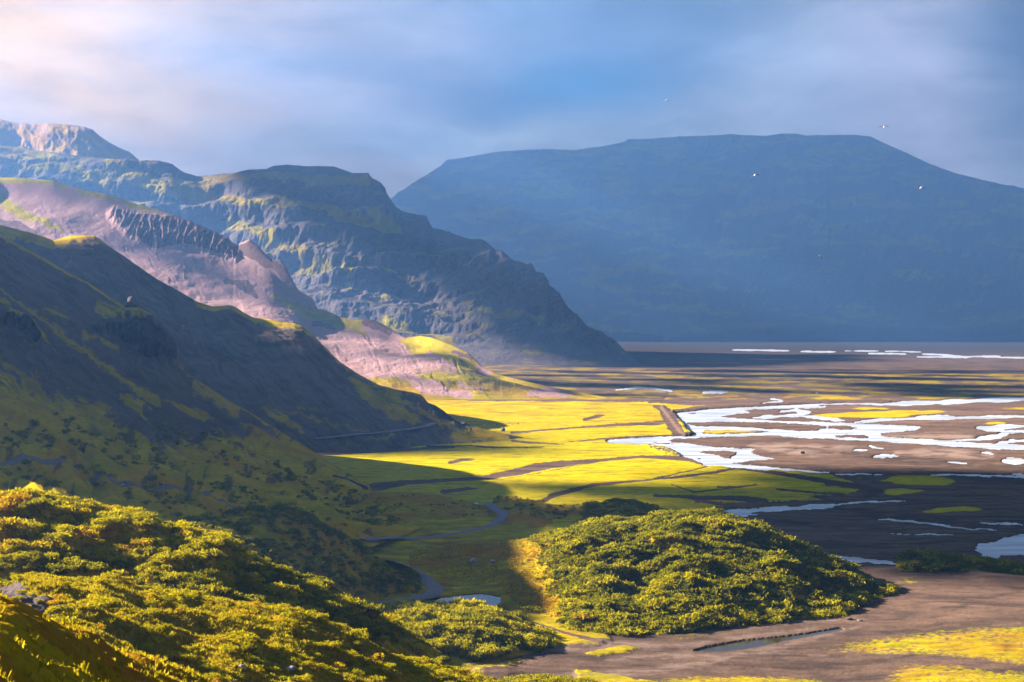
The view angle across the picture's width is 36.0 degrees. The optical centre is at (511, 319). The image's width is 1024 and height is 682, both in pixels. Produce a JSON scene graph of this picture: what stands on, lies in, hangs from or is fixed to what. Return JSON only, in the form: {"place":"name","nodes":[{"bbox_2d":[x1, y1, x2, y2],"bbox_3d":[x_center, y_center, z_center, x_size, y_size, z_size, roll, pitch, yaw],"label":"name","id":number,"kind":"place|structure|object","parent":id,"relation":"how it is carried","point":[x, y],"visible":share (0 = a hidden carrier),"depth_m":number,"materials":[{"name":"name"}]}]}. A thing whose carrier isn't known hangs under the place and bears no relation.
{"place":"outdoors","nodes":[
{"label":"outdoors","id":0,"kind":"place"},
{"bbox_2d":[0,119,139,160],"bbox_3d":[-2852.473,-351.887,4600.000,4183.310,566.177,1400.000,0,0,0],"label":"mountain","id":1,"kind":"structure","parent":0,"point":[75,140],"depth_m":4534.58,"materials":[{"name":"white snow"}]},
{"bbox_2d":[0,595,201,681],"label":"heath ridge","id":2,"kind":"structure","parent":0,"point":[19,614],"depth_m":60.08,"materials":[{"name":"green plant"}]},
{"bbox_2d":[0,591,210,681],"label":"heath grass","id":3,"kind":"structure","parent":2,"relation":"on","point":[83,666],"depth_m":68.30,"materials":[{"name":"green plant"}]},
{"bbox_2d":[0,234,429,546],"bbox_3d":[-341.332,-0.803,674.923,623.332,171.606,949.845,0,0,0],"label":"hillside","id":4,"kind":"structure","parent":0,"point":[88,356],"depth_m":678.54,"materials":[{"name":"green plant"}]},
{"bbox_2d":[126,296,142,308],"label":"crag","id":5,"kind":"structure","parent":4,"relation":"on","point":[132,301],"depth_m":882.48,"materials":[{"name":"grey stone"}]},
{"bbox_2d":[0,406,399,530],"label":"scrub thicket","id":6,"kind":"object","parent":4,"relation":"on","point":[189,500],"visible":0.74,"depth_m":559.51,"materials":[{"name":"green plant"}]},
{"bbox_2d":[0,504,434,658],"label":"scrub ridge","id":7,"kind":"structure","parent":0,"point":[151,580],"depth_m":242.56,"materials":[{"name":"green plant"}]},
{"bbox_2d":[32,526,40,533],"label":"shrub","id":8,"kind":"object","parent":7,"relation":"on","point":[35,529],"visible":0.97,"depth_m":239.13,"materials":[{"name":"green plant"}]},
{"bbox_2d":[0,487,430,647],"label":"scrub thicket","id":9,"kind":"object","parent":7,"relation":"on","point":[86,512],"visible":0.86,"depth_m":241.50,"materials":[{"name":"green plant"}]},
{"bbox_2d":[0,498,435,657],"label":"heath grass","id":10,"kind":"structure","parent":7,"relation":"on","point":[256,591],"depth_m":245.60,"materials":[{"name":"green plant"}]},
{"bbox_2d":[325,603,349,617],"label":"shrub","id":11,"kind":"object","parent":7,"relation":"on","point":[342,608],"visible":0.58,"depth_m":245.55,"materials":[{"name":"green plant"}]},
{"bbox_2d":[411,642,434,656],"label":"shrub","id":12,"kind":"object","parent":7,"relation":"on","point":[424,650],"visible":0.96,"depth_m":259.79,"materials":[{"name":"green plant"}]},
{"bbox_2d":[0,576,473,681],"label":"heath ridge","id":13,"kind":"structure","parent":0,"point":[9,591],"depth_m":158.55,"materials":[{"name":"green plant"}]},
{"bbox_2d":[238,664,246,669],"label":"boulder","id":14,"kind":"object","parent":13,"relation":"on","point":[243,666],"visible":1,"depth_m":148.75,"materials":[{"name":"stone"}]},
{"bbox_2d":[0,570,503,681],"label":"scrub thicket","id":15,"kind":"object","parent":13,"relation":"on","point":[163,597],"visible":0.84,"depth_m":169.86,"materials":[{"name":"green plant"}]},
{"bbox_2d":[12,572,495,681],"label":"heath grass","id":16,"kind":"structure","parent":13,"relation":"on","point":[47,579],"depth_m":164.99,"materials":[{"name":"green plant"}]},
{"bbox_2d":[251,601,261,607],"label":"shrub","id":17,"kind":"object","parent":13,"relation":"on","point":[257,603],"visible":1,"depth_m":180.66,"materials":[{"name":"yellow plant"}]},
{"bbox_2d":[286,665,295,670],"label":"boulder","id":18,"kind":"object","parent":13,"relation":"on","point":[291,667],"visible":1,"depth_m":154.45,"materials":[{"name":"stone"}]},
{"bbox_2d":[436,668,452,675],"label":"shrub","id":19,"kind":"object","parent":13,"relation":"on","point":[442,672],"visible":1,"depth_m":186.19,"materials":[{"name":"yellow plant"}]},
{"bbox_2d":[0,225,522,451],"bbox_3d":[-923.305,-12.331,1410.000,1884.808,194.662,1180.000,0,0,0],"label":"hillside","id":20,"kind":"structure","parent":0,"point":[300,384],"depth_m":1128.25,"materials":[{"name":"green plant"}]},
{"bbox_2d":[0,177,606,399],"bbox_3d":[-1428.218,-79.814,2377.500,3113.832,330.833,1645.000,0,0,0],"label":"scree hill","id":21,"kind":"structure","parent":0,"point":[200,263],"depth_m":2110.48,"materials":[{"name":"stone"}]},
{"bbox_2d":[196,509,417,604],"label":"scrub hill","id":22,"kind":"structure","parent":0,"point":[371,597],"depth_m":435.14,"materials":[{"name":"green plant"}]},
{"bbox_2d":[173,502,421,596],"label":"scrub thicket","id":23,"kind":"object","parent":22,"relation":"on","point":[324,563],"visible":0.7,"depth_m":434.64,"materials":[{"name":"green plant"}]},
{"bbox_2d":[0,146,643,365],"bbox_3d":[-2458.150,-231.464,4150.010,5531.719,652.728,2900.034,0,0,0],"label":"mountain","id":24,"kind":"structure","parent":0,"point":[339,242],"depth_m":3578.97,"materials":[{"name":"stone"}]},
{"bbox_2d":[315,423,436,438],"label":"road","id":25,"kind":"structure","parent":0,"point":[426,425],"depth_m":1008.49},
{"bbox_2d":[375,560,444,602],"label":"road","id":26,"kind":"structure","parent":0,"point":[434,589],"depth_m":466.00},
{"bbox_2d":[360,503,508,540],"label":"road","id":27,"kind":"structure","parent":0,"point":[502,516],"depth_m":592.39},
{"bbox_2d":[425,587,500,605],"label":"pond","id":28,"kind":"structure","parent":0,"point":[490,599],"depth_m":452.06,"materials":[{"name":"liquid"}]},
{"bbox_2d":[0,0,1023,198],"label":"sky","id":29,"kind":"structure","parent":0,"point":[392,91],"materials":[{"name":"blue"}]},
{"bbox_2d":[315,341,1023,681],"bbox_3d":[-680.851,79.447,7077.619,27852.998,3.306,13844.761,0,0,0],"label":"ground","id":30,"kind":"structure","parent":0,"point":[942,625],"depth_m":782.00,"materials":[{"name":"green plant"}]},
{"bbox_2d":[338,492,492,522],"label":"grassy knoll","id":31,"kind":"structure","parent":30,"relation":"on","point":[421,503],"depth_m":640.84,"materials":[{"name":"green plant"}]},
{"bbox_2d":[340,492,485,523],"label":"scrub thicket","id":32,"kind":"object","parent":31,"relation":"on","point":[431,504],"visible":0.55,"depth_m":642.75,"materials":[{"name":"green plant"}]},
{"bbox_2d":[440,635,539,665],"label":"scrub mound","id":33,"kind":"object","parent":30,"relation":"on","point":[456,658],"visible":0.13,"depth_m":368.83,"materials":[{"name":"green plant"}]},
{"bbox_2d":[377,596,558,661],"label":"scrub thicket","id":34,"kind":"object","parent":33,"relation":"on","point":[463,624],"visible":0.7,"depth_m":381.81,"materials":[{"name":"green plant"}]},
{"bbox_2d":[520,605,540,611],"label":"shrub","id":35,"kind":"object","parent":30,"relation":"on","point":[535,608],"visible":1,"depth_m":426.55,"materials":[{"name":"green plant"}]},
{"bbox_2d":[495,673,599,681],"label":"scrub thicket","id":36,"kind":"object","parent":30,"relation":"on","point":[539,677],"visible":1,"depth_m":340.85,"materials":[{"name":"green plant"}]},
{"bbox_2d":[486,498,647,528],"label":"grassy knoll","id":37,"kind":"structure","parent":30,"relation":"on","point":[525,519],"depth_m":624.19,"materials":[{"name":"green plant"}]},
{"bbox_2d":[483,495,666,521],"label":"scrub thicket","id":38,"kind":"object","parent":37,"relation":"on","point":[594,505],"visible":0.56,"depth_m":631.23,"materials":[{"name":"green plant"}]},
{"bbox_2d":[409,522,895,632],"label":"scrub mound","id":39,"kind":"object","parent":30,"relation":"on","point":[489,578],"visible":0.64,"depth_m":479.64,"materials":[{"name":"green plant"}]},
{"bbox_2d":[469,558,476,562],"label":"boulder","id":40,"kind":"object","parent":39,"relation":"on","point":[472,560],"visible":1,"depth_m":501.30,"materials":[{"name":"stone"}]},
{"bbox_2d":[566,616,583,624],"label":"shrub","id":41,"kind":"object","parent":39,"relation":"on","point":[574,622],"visible":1,"depth_m":405.42,"materials":[{"name":"green plant"}]},
{"bbox_2d":[571,612,595,620],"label":"shrub","id":42,"kind":"object","parent":39,"relation":"on","point":[580,615],"visible":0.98,"depth_m":406.77,"materials":[{"name":"yellow plant"}]},
{"bbox_2d":[608,627,629,634],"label":"shrub","id":43,"kind":"object","parent":39,"relation":"on","point":[618,632],"visible":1,"depth_m":396.22,"materials":[{"name":"green plant"}]},
{"bbox_2d":[526,506,900,635],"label":"scrub thicket","id":44,"kind":"object","parent":39,"relation":"on","point":[740,610],"visible":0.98,"depth_m":444.54,"materials":[{"name":"green plant"}]},
{"bbox_2d":[757,522,769,528],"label":"shrub","id":45,"kind":"object","parent":39,"relation":"on","point":[761,525],"visible":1,"depth_m":480.13,"materials":[{"name":"green plant"}]},
{"bbox_2d":[391,134,1023,340],"bbox_3d":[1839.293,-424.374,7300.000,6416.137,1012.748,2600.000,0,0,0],"label":"mountain","id":46,"kind":"structure","parent":0,"point":[598,236],"depth_m":7161.86,"materials":[{"name":"stone"}]},
{"bbox_2d":[697,628,842,651],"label":"pond","id":47,"kind":"structure","parent":0,"point":[741,645],"depth_m":389.24,"materials":[{"name":"liquid"}]},
{"bbox_2d":[601,159,1023,340],"bbox_3d":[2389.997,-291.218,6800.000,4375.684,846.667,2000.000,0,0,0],"label":"mountain","id":48,"kind":"structure","parent":0,"point":[938,260],"depth_m":6377.54,"materials":[{"name":"stone"}]},
{"bbox_2d":[606,349,1023,564],"bbox_3d":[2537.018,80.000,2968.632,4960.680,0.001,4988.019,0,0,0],"label":"river","id":49,"kind":"structure","parent":0,"point":[1013,545],"depth_m":1078.89,"materials":[{"name":"liquid"}]},
{"bbox_2d":[895,559,992,571],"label":"scrub bank","id":50,"kind":"structure","parent":0,"point":[944,564],"depth_m":499.50,"materials":[{"name":"green plant"}]},
{"bbox_2d":[893,547,1023,575],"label":"scrub thicket","id":51,"kind":"object","parent":50,"relation":"on","point":[922,559],"visible":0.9,"depth_m":497.95,"materials":[{"name":"green plant"}]}
]}

